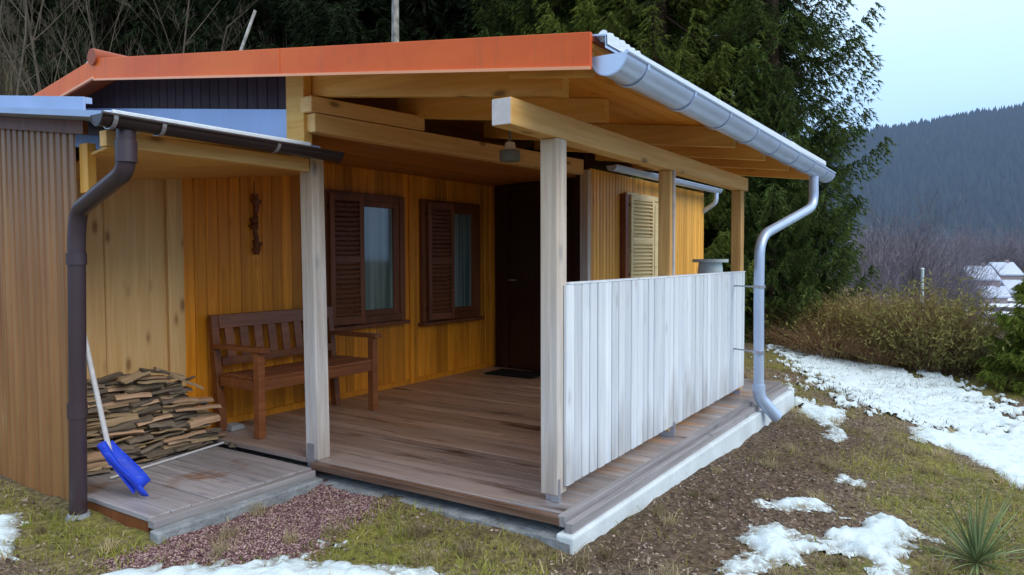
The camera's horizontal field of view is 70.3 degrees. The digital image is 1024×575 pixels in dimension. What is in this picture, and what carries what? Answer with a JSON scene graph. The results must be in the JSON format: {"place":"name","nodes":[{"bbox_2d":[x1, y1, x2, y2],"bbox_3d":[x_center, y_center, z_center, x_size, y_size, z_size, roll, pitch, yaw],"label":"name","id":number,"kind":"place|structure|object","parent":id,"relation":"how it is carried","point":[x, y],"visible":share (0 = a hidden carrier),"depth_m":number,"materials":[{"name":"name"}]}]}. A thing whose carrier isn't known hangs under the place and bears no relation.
{"place":"outdoors","nodes":[
{"label":"outdoors","id":0,"kind":"place"},
{"bbox_2d":[0,4,1023,574],"bbox_3d":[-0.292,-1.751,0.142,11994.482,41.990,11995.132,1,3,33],"label":"ground","id":1,"kind":"structure","parent":0,"point":[794,436],"depth_m":3.99,"materials":[{"name":"green plant"}]},
{"bbox_2d":[0,0,89,95],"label":"bare tree","id":2,"kind":"object","parent":1,"relation":"on","point":[32,47],"visible":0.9,"depth_m":15.63,"materials":[{"name":"brown plant"}]},
{"bbox_2d":[11,0,112,95],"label":"bare tree","id":3,"kind":"object","parent":1,"relation":"on","point":[20,69],"visible":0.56,"depth_m":17.50,"materials":[{"name":"brown plant"}]},
{"bbox_2d":[0,0,127,95],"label":"spruce tree","id":4,"kind":"object","parent":1,"relation":"on","point":[50,5],"visible":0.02,"depth_m":23.03,"materials":[{"name":"green plant"}]},
{"bbox_2d":[0,0,143,95],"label":"bare tree","id":5,"kind":"object","parent":1,"relation":"on","point":[48,43],"visible":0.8,"depth_m":15.26,"materials":[{"name":"brown plant"}]},
{"bbox_2d":[27,0,140,74],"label":"bare tree","id":6,"kind":"object","parent":1,"relation":"on","point":[91,30],"visible":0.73,"depth_m":15.47,"materials":[{"name":"brown plant"}]},
{"bbox_2d":[17,0,186,95],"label":"spruce tree","id":7,"kind":"object","parent":1,"relation":"on","point":[146,34],"visible":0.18,"depth_m":18.70,"materials":[{"name":"green plant"}]},
{"bbox_2d":[0,2,294,95],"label":"sapling thicket","id":8,"kind":"object","parent":1,"relation":"on","point":[6,85],"visible":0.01,"depth_m":19.89,"materials":[{"name":"plant"}]},
{"bbox_2d":[117,0,219,55],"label":"bare tree","id":9,"kind":"object","parent":1,"relation":"on","point":[186,21],"visible":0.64,"depth_m":14.31,"materials":[{"name":"brown plant"}]},
{"bbox_2d":[116,0,225,53],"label":"spruce tree","id":10,"kind":"object","parent":1,"relation":"on","point":[177,41],"visible":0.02,"depth_m":23.18,"materials":[{"name":"green plant"}]},
{"bbox_2d":[0,95,344,520],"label":"shed","id":11,"kind":"structure","parent":1,"relation":"on","point":[44,212],"depth_m":4.05,"materials":[{"name":"brown wood"}]},
{"bbox_2d":[104,109,310,145],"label":"snow","id":12,"kind":"structure","parent":11,"relation":"on","point":[219,128],"depth_m":3.75,"materials":[{"name":"white snow"}]},
{"bbox_2d":[87,443,322,543],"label":"platform","id":13,"kind":"structure","parent":1,"relation":"on","point":[215,485],"depth_m":4.07,"materials":[{"name":"grey wood"}]},
{"bbox_2d":[87,338,150,496],"bbox_3d":[-2.096,0.646,3.837,0.323,0.938,0.140,-1,3,-24],"label":"snow shovel","id":14,"kind":"object","parent":13,"relation":"on","point":[132,474],"visible":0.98,"depth_m":3.83,"materials":[{"name":"blue plastic"}]},
{"bbox_2d":[109,442,223,478],"bbox_3d":[-2.116,1.082,4.714,0.016,0.014,1.098,1,3,23],"label":"stick","id":15,"kind":"object","parent":13,"relation":"on","point":[172,458],"visible":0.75,"depth_m":4.64,"materials":[{"name":"grey wood"}]},
{"bbox_2d":[202,434,226,442],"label":"firewood log","id":16,"kind":"object","parent":13,"relation":"on","point":[220,435],"visible":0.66,"depth_m":5.03,"materials":[{"name":"brown wood"}]},
{"bbox_2d":[190,434,218,442],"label":"firewood log","id":17,"kind":"object","parent":16,"relation":"on","point":[202,439],"visible":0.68,"depth_m":4.95,"materials":[{"name":"brown wood"}]},
{"bbox_2d":[189,432,217,438],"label":"firewood log","id":18,"kind":"object","parent":17,"relation":"on","point":[201,435],"visible":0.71,"depth_m":4.93,"materials":[{"name":"brown wood"}]},
{"bbox_2d":[166,437,197,444],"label":"firewood log","id":19,"kind":"object","parent":18,"relation":"on","point":[178,441],"visible":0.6,"depth_m":4.78,"materials":[{"name":"brown wood"}]},
{"bbox_2d":[159,430,205,442],"bbox_3d":[-2.178,0.983,4.805,0.082,0.029,0.307,-16,-5,33],"label":"firewood log","id":20,"kind":"object","parent":19,"relation":"on","point":[183,436],"visible":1,"depth_m":4.78,"materials":[{"name":"brown wood"}]},
{"bbox_2d":[186,413,220,428],"bbox_3d":[-2.104,0.906,4.970,0.068,0.035,0.241,33,20,23],"label":"firewood log","id":21,"kind":"object","parent":20,"relation":"on","point":[203,420],"visible":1,"depth_m":4.96,"materials":[{"name":"beige wood"}]},
{"bbox_2d":[158,0,278,53],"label":"spruce tree","id":22,"kind":"object","parent":1,"relation":"on","point":[194,6],"visible":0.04,"depth_m":18.89,"materials":[{"name":"green plant"}]},
{"bbox_2d":[208,0,278,50],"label":"bare tree","id":23,"kind":"object","parent":1,"relation":"on","point":[222,48],"visible":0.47,"depth_m":15.95,"materials":[{"name":"brown plant"}]},
{"bbox_2d":[92,484,395,570],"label":"gravel","id":24,"kind":"structure","parent":1,"relation":"on","point":[244,545],"depth_m":3.56,"materials":[{"name":"gravel"}]},
{"bbox_2d":[179,0,321,52],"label":"spruce tree","id":25,"kind":"object","parent":1,"relation":"on","point":[269,13],"visible":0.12,"depth_m":17.38,"materials":[{"name":"green plant"}]},
{"bbox_2d":[258,0,420,48],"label":"spruce tree","id":26,"kind":"object","parent":1,"relation":"on","point":[349,23],"visible":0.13,"depth_m":15.23,"materials":[{"name":"green plant"}]},
{"bbox_2d":[295,0,470,45],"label":"spruce tree","id":27,"kind":"object","parent":1,"relation":"on","point":[370,10],"visible":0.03,"depth_m":16.15,"materials":[{"name":"green plant"}]},
{"bbox_2d":[392,0,398,41],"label":"birch tree","id":28,"kind":"object","parent":1,"relation":"on","point":[395,20],"depth_m":14.68,"materials":[{"name":"white plant"}]},
{"bbox_2d":[347,0,483,44],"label":"spruce tree","id":29,"kind":"object","parent":1,"relation":"on","point":[432,13],"visible":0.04,"depth_m":16.33,"materials":[{"name":"green plant"}]},
{"bbox_2d":[33,32,835,554],"bbox_3d":[-0.142,-0.147,7.621,6.030,3.370,8.568,1,3,33],"label":"cabin","id":30,"kind":"object","parent":1,"relation":"on","point":[437,242],"visible":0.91,"depth_m":5.12,"materials":[{"name":"brown wood"}]},
{"bbox_2d":[248,181,262,254],"bbox_3d":[-1.991,-0.540,5.641,0.092,0.571,0.119,1,3,33],"label":"wall ornament","id":31,"kind":"object","parent":30,"relation":"attached to","point":[253,225],"depth_m":5.63,"materials":[{"name":"brown wood"}]},
{"bbox_2d":[207,306,381,439],"bbox_3d":[-1.641,0.605,5.632,0.610,0.840,1.190,1,3,33],"label":"bench","id":32,"kind":"object","parent":30,"relation":"on","point":[259,379],"visible":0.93,"depth_m":5.47,"materials":[{"name":"brown wood"}]},
{"bbox_2d":[324,189,409,330],"bbox_3d":[-1.290,-0.246,6.633,0.148,1.225,1.070,1,3,33],"label":"window","id":33,"kind":"structure","parent":30,"relation":"in","point":[365,244],"depth_m":6.61,"materials":[{"name":"brown wood"}]},
{"bbox_2d":[418,199,484,325],"bbox_3d":[-0.608,-0.266,7.693,0.128,1.275,1.050,1,3,33],"label":"window","id":34,"kind":"structure","parent":30,"relation":"in","point":[449,239],"depth_m":7.55,"materials":[{"name":"brown wood"}]},
{"bbox_2d":[499,131,519,162],"bbox_3d":[-0.016,-1.131,5.431,0.156,0.375,0.156,1,3,33],"label":"ceiling lamp","id":35,"kind":"object","parent":30,"relation":"hanging from","point":[509,153],"visible":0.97,"depth_m":5.39,"materials":[{"name":"grey glass"}]},
{"bbox_2d":[484,368,540,378],"bbox_3d":[0.047,0.921,7.793,0.600,0.016,0.350,1,3,33],"label":"doormat","id":36,"kind":"object","parent":30,"relation":"on","point":[517,373],"visible":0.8,"depth_m":7.74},
{"bbox_2d":[502,180,571,369],"bbox_3d":[0.241,-0.099,7.892,0.089,2.050,1.000,-2,3,-44],"label":"door","id":37,"kind":"structure","parent":30,"relation":"in","point":[521,204],"depth_m":8.01,"materials":[{"name":"brown wood"}]},
{"bbox_2d":[620,192,657,280],"bbox_3d":[1.568,-0.518,8.493,0.141,1.130,1.150,1,3,33],"label":"shutter","id":38,"kind":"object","parent":30,"relation":"in","point":[638,212],"depth_m":8.26,"materials":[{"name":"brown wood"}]},
{"bbox_2d":[692,259,728,275],"bbox_3d":[1.925,0.339,7.081,0.340,1.230,0.340,1,3,33],"label":"water barrel","id":39,"kind":"object","parent":30,"relation":"on","point":[709,265],"visible":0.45,"depth_m":6.96,"materials":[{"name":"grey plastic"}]},
{"bbox_2d":[599,30,825,164],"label":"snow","id":40,"kind":"structure","parent":30,"relation":"on","point":[616,44],"depth_m":4.10,"materials":[{"name":"white snow"}]},
{"bbox_2d":[410,0,544,40],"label":"spruce tree","id":41,"kind":"object","parent":1,"relation":"on","point":[468,19],"visible":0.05,"depth_m":16.18,"materials":[{"name":"green plant"}]},
{"bbox_2d":[0,343,1023,574],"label":"snow","id":42,"kind":"structure","parent":1,"relation":"on","point":[999,449],"depth_m":6.00,"materials":[{"name":"white snow"}]},
{"bbox_2d":[0,349,1023,574],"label":"grass","id":43,"kind":"structure","parent":1,"relation":"on","point":[461,522],"depth_m":3.69,"materials":[{"name":"green plant"}]},
{"bbox_2d":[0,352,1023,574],"bbox_3d":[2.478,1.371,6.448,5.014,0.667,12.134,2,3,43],"label":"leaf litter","id":44,"kind":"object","parent":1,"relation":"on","point":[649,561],"visible":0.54,"depth_m":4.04,"materials":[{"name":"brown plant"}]},
{"bbox_2d":[3,373,1022,574],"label":"soil crumbs","id":45,"kind":"object","parent":1,"relation":"on","point":[441,530],"visible":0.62,"depth_m":3.82,"materials":[{"name":"brown soil"}]},
{"bbox_2d":[468,0,631,38],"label":"spruce tree","id":46,"kind":"object","parent":1,"relation":"on","point":[501,28],"visible":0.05,"depth_m":14.38,"materials":[{"name":"green plant"}]},
{"bbox_2d":[508,0,703,187],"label":"spruce tree","id":47,"kind":"object","parent":1,"relation":"on","point":[558,24],"visible":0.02,"depth_m":13.60,"materials":[{"name":"green plant"}]},
{"bbox_2d":[574,0,781,342],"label":"spruce tree","id":48,"kind":"object","parent":1,"relation":"on","point":[654,42],"visible":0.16,"depth_m":12.39,"materials":[{"name":"green plant"}]},
{"bbox_2d":[612,0,808,298],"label":"spruce tree","id":49,"kind":"object","parent":1,"relation":"on","point":[756,94],"visible":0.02,"depth_m":13.88,"materials":[{"name":"green plant"}]},
{"bbox_2d":[709,0,822,255],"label":"spruce tree","id":50,"kind":"object","parent":1,"relation":"on","point":[810,65],"visible":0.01,"depth_m":16.46,"materials":[{"name":"green plant"}]},
{"bbox_2d":[744,325,806,346],"bbox_3d":[4.414,0.806,12.024,1.600,0.489,1.564,-3,5,-36],"label":"bush","id":51,"kind":"object","parent":1,"relation":"on","point":[769,338],"visible":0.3,"depth_m":11.85,"materials":[{"name":"green plant"}]},
{"bbox_2d":[729,60,823,344],"bbox_3d":[4.404,-1.210,12.373,1.620,5.221,1.619,-1,3,-32],"label":"spruce tree","id":52,"kind":"object","parent":1,"relation":"on","point":[775,268],"visible":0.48,"depth_m":12.09,"materials":[{"name":"green plant"}]},
{"bbox_2d":[667,0,898,337],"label":"spruce tree","id":53,"kind":"object","parent":1,"relation":"on","point":[768,16],"visible":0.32,"depth_m":12.63,"materials":[{"name":"green plant"}]},
{"bbox_2d":[744,292,887,338],"bbox_3d":[5.161,0.496,12.555,3.301,1.033,3.379,0,3,8],"label":"bush","id":54,"kind":"object","parent":1,"relation":"on","point":[831,315],"visible":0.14,"depth_m":11.94,"materials":[{"name":"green plant"}]},
{"bbox_2d":[790,116,862,308],"bbox_3d":[5.606,-0.901,12.979,1.349,4.350,1.350,-1,2,-1],"label":"spruce tree","id":55,"kind":"object","parent":1,"relation":"on","point":[824,244],"visible":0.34,"depth_m":12.78,"materials":[{"name":"green plant"}]},
{"bbox_2d":[782,291,878,343],"bbox_3d":[5.244,0.577,11.875,1.832,1.089,1.896,-1,3,-24],"label":"bush","id":56,"kind":"object","parent":1,"relation":"on","point":[831,311],"visible":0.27,"depth_m":11.61,"materials":[{"name":"green plant"}]},
{"bbox_2d":[752,309,910,363],"bbox_3d":[5.014,0.729,11.499,2.780,0.870,2.846,-1,2,3],"label":"bush","id":57,"kind":"object","parent":1,"relation":"on","point":[822,347],"visible":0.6,"depth_m":11.06,"materials":[{"name":"green plant"}]},
{"bbox_2d":[749,283,987,338],"bbox_3d":[5.826,0.465,12.276,3.996,1.251,4.090,1,2,34],"label":"bush","id":58,"kind":"object","parent":1,"relation":"on","point":[820,301],"visible":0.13,"depth_m":11.87,"materials":[{"name":"green plant"}]},
{"bbox_2d":[818,187,935,305],"bbox_3d":[13.920,-0.456,28.396,4.557,7.286,4.228,0,1,2],"label":"bare tree","id":59,"kind":"object","parent":1,"relation":"on","point":[881,266],"visible":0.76,"depth_m":27.87,"materials":[{"name":"brown plant"}]},
{"bbox_2d":[845,201,914,300],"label":"bare tree","id":60,"kind":"object","parent":1,"relation":"on","point":[887,247],"visible":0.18,"depth_m":34.59,"materials":[{"name":"brown plant"}]},
{"bbox_2d":[831,329,938,369],"bbox_3d":[5.579,0.906,10.982,2.085,0.653,2.134,-3,4,-43],"label":"bush","id":61,"kind":"object","parent":1,"relation":"on","point":[881,360],"visible":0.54,"depth_m":10.61,"materials":[{"name":"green plant"}]},
{"bbox_2d":[837,181,940,303],"bbox_3d":[17.407,-0.565,33.516,5.268,9.467,5.160,-2,3,-40],"label":"bare tree","id":62,"kind":"object","parent":1,"relation":"on","point":[878,241],"visible":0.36,"depth_m":33.84,"materials":[{"name":"brown plant"}]},
{"bbox_2d":[848,187,948,286],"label":"bare tree","id":63,"kind":"object","parent":1,"relation":"on","point":[917,231],"visible":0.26,"depth_m":44.01,"materials":[{"name":"brown plant"}]},
{"bbox_2d":[783,349,1023,434],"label":"twig stubble","id":64,"kind":"object","parent":1,"relation":"on","point":[904,410],"visible":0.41,"depth_m":8.83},
{"bbox_2d":[874,209,973,316],"bbox_3d":[19.299,0.333,34.759,4.709,8.639,4.808,1,1,23],"label":"bare tree","id":65,"kind":"object","parent":1,"relation":"on","point":[921,264],"visible":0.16,"depth_m":34.14,"materials":[{"name":"brown plant"}]},
{"bbox_2d":[883,183,969,307],"bbox_3d":[16.783,-0.141,30.336,4.528,8.136,4.435,-1,3,-19],"label":"bare tree","id":66,"kind":"object","parent":1,"relation":"on","point":[924,263],"visible":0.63,"depth_m":29.50,"materials":[{"name":"brown plant"}]},
{"bbox_2d":[840,271,1023,375],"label":"bush","id":67,"kind":"object","parent":1,"relation":"on","point":[949,343],"visible":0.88,"depth_m":10.26,"materials":[{"name":"green plant"}]},
{"bbox_2d":[883,206,1010,310],"bbox_3d":[20.428,0.571,35.258,5.536,8.852,5.136,1,2,8],"label":"bare tree","id":68,"kind":"object","parent":1,"relation":"on","point":[960,271],"visible":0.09,"depth_m":34.46,"materials":[{"name":"brown plant"}]},
{"bbox_2d":[931,202,985,301],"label":"bare tree","id":69,"kind":"object","parent":1,"relation":"on","point":[962,242],"visible":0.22,"depth_m":43.99,"materials":[{"name":"brown plant"}]},
{"bbox_2d":[931,199,987,266],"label":"bare tree","id":70,"kind":"object","parent":1,"relation":"on","point":[963,230],"visible":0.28,"depth_m":226.08,"materials":[{"name":"brown plant"}]},
{"bbox_2d":[905,485,1023,574],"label":"yucca plant","id":71,"kind":"object","parent":1,"relation":"on","point":[973,550],"visible":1,"depth_m":3.54,"materials":[{"name":"green plant"}]},
{"bbox_2d":[924,228,1010,349],"bbox_3d":[21.115,1.261,34.398,4.601,7.930,4.960,0,2,12],"label":"bare tree","id":72,"kind":"object","parent":1,"relation":"on","point":[962,285],"visible":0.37,"depth_m":34.25,"materials":[{"name":"brown plant"}]},
{"bbox_2d":[930,210,1006,265],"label":"bare tree","id":73,"kind":"object","parent":1,"relation":"on","point":[990,257],"visible":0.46,"depth_m":204.56,"materials":[{"name":"brown plant"}]},
{"bbox_2d":[925,209,1015,316],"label":"bare tree","id":74,"kind":"object","parent":1,"relation":"on","point":[984,264],"visible":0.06,"depth_m":57.25,"materials":[{"name":"brown plant"}]},
{"bbox_2d":[958,204,1019,260],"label":"bare tree","id":75,"kind":"object","parent":1,"relation":"on","point":[982,231],"visible":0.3,"depth_m":231.87,"materials":[{"name":"brown plant"}]},
{"bbox_2d":[956,206,1023,268],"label":"bare tree","id":76,"kind":"object","parent":1,"relation":"on","point":[1006,248],"visible":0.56,"depth_m":204.39,"materials":[{"name":"brown plant"}]},
{"bbox_2d":[974,270,1023,397],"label":"spruce tree","id":77,"kind":"object","parent":1,"relation":"on","point":[1009,359],"visible":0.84,"depth_m":9.66,"materials":[{"name":"green plant"}]},
{"bbox_2d":[987,260,1023,282],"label":"house","id":78,"kind":"structure","parent":1,"relation":"on","point":[1013,269],"depth_m":172.38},
{"bbox_2d":[746,0,1023,138],"label":"sky","id":79,"kind":"structure","parent":0,"point":[941,57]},
{"bbox_2d":[834,118,1023,248],"bbox_3d":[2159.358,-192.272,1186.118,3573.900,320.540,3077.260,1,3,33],"label":"hills","id":80,"kind":"structure","parent":0,"point":[917,170],"depth_m":1010.80,"materials":[{"name":"green plant"}]},
{"bbox_2d":[801,101,1023,274],"bbox_3d":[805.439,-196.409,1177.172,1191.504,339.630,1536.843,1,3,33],"label":"distant forest","id":81,"kind":"object","parent":80,"relation":"on","point":[983,171],"visible":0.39,"depth_m":974.02,"materials":[{"name":"green plant"}]},
{"bbox_2d":[984,303,1023,306],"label":"snow field","id":82,"kind":"structure","parent":0,"point":[1003,305],"depth_m":136.19,"materials":[{"name":"white snow"}]},
{"bbox_2d":[977,283,1010,316],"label":"house","id":83,"kind":"structure","parent":82,"relation":"on","point":[1004,291],"depth_m":138.30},
{"label":"firewood log","id":84,"kind":"object","parent":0,"visible":0},
{"bbox_2d":[141,427,157,434],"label":"firewood log","id":85,"kind":"object","parent":84,"relation":"on","point":[149,430],"visible":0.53,"depth_m":4.66,"materials":[{"name":"brown wood"}]},
{"bbox_2d":[102,429,143,437],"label":"firewood log","id":86,"kind":"object","parent":85,"relation":"on","point":[127,433],"visible":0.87,"depth_m":4.51,"materials":[{"name":"brown wood"}]},
{"bbox_2d":[99,423,135,434],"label":"firewood log","id":87,"kind":"object","parent":86,"relation":"on","point":[122,427],"visible":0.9,"depth_m":4.48,"materials":[{"name":"brown wood"}]},
{"bbox_2d":[105,412,138,426],"bbox_3d":[-2.431,0.812,4.515,0.084,0.019,0.204,38,28,28],"label":"firewood log","id":88,"kind":"object","parent":87,"relation":"on","point":[112,421],"visible":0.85,"depth_m":4.50,"materials":[{"name":"beige wood"}]},
{"bbox_2d":[115,414,152,425],"bbox_3d":[-2.378,0.836,4.572,0.224,0.023,0.057,-7,21,-42],"label":"firewood log","id":89,"kind":"object","parent":87,"relation":"on","point":[146,418],"visible":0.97,"depth_m":4.59,"materials":[{"name":"brown wood"}]},
{"bbox_2d":[105,412,137,417],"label":"firewood log","id":90,"kind":"object","parent":89,"relation":"on","point":[118,414],"visible":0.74,"depth_m":4.51,"materials":[{"name":"brown wood"}]},
{"bbox_2d":[104,405,130,413],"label":"firewood log","id":91,"kind":"object","parent":90,"relation":"on","point":[119,408],"visible":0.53,"depth_m":4.51,"materials":[{"name":"brown wood"}]},
{"bbox_2d":[89,403,128,408],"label":"firewood log","id":92,"kind":"object","parent":91,"relation":"on","point":[127,404],"visible":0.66,"depth_m":4.49,"materials":[{"name":"brown wood"}]},
{"bbox_2d":[90,397,139,407],"bbox_3d":[-2.463,0.699,4.498,0.083,0.029,0.307,39,23,24],"label":"firewood log","id":93,"kind":"object","parent":92,"relation":"on","point":[113,403],"visible":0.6,"depth_m":4.50,"materials":[{"name":"brown wood"}]},
{"bbox_2d":[121,403,161,416],"bbox_3d":[-2.361,0.784,4.646,0.068,0.020,0.250,36,24,28],"label":"firewood log","id":94,"kind":"object","parent":90,"relation":"on","point":[154,407],"visible":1,"depth_m":4.67,"materials":[{"name":"brown wood"}]},
{"bbox_2d":[128,402,161,412],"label":"firewood log","id":95,"kind":"object","parent":94,"relation":"on","point":[136,409],"visible":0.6,"depth_m":4.62,"materials":[{"name":"brown wood"}]},
{"bbox_2d":[140,397,172,405],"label":"firewood log","id":96,"kind":"object","parent":95,"relation":"on","point":[155,401],"visible":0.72,"depth_m":4.71,"materials":[{"name":"brown wood"}]},
{"bbox_2d":[128,394,158,406],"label":"firewood log","id":97,"kind":"object","parent":96,"relation":"on","point":[142,401],"visible":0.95,"depth_m":4.64,"materials":[{"name":"brown wood"}]},
{"bbox_2d":[112,392,151,399],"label":"firewood log","id":98,"kind":"object","parent":97,"relation":"on","point":[129,396],"visible":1,"depth_m":4.54,"materials":[{"name":"brown wood"}]},
{"bbox_2d":[122,378,166,392],"bbox_3d":[-2.363,0.628,4.681,0.084,0.034,0.278,41,24,28],"label":"firewood log","id":99,"kind":"object","parent":98,"relation":"on","point":[136,386],"visible":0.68,"depth_m":4.64,"materials":[{"name":"brown wood"}]},
{"bbox_2d":[115,375,166,379],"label":"firewood log","id":100,"kind":"object","parent":99,"relation":"on","point":[153,377],"visible":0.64,"depth_m":4.67,"materials":[{"name":"brown wood"}]},
{"bbox_2d":[116,370,151,383],"bbox_3d":[-2.359,0.552,4.540,0.084,0.018,0.204,12,18,19],"label":"firewood log","id":101,"kind":"object","parent":100,"relation":"on","point":[132,377],"visible":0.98,"depth_m":4.52,"materials":[{"name":"brown wood"}]},
{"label":"snow field","id":102,"kind":"structure","parent":0,"visible":0},
{"bbox_2d":[964,263,1000,285],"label":"house","id":103,"kind":"structure","parent":102,"relation":"on","point":[992,276],"depth_m":147.26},
{"bbox_2d":[1000,277,1023,311],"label":"house","id":104,"kind":"structure","parent":102,"relation":"on","point":[1010,284],"depth_m":149.01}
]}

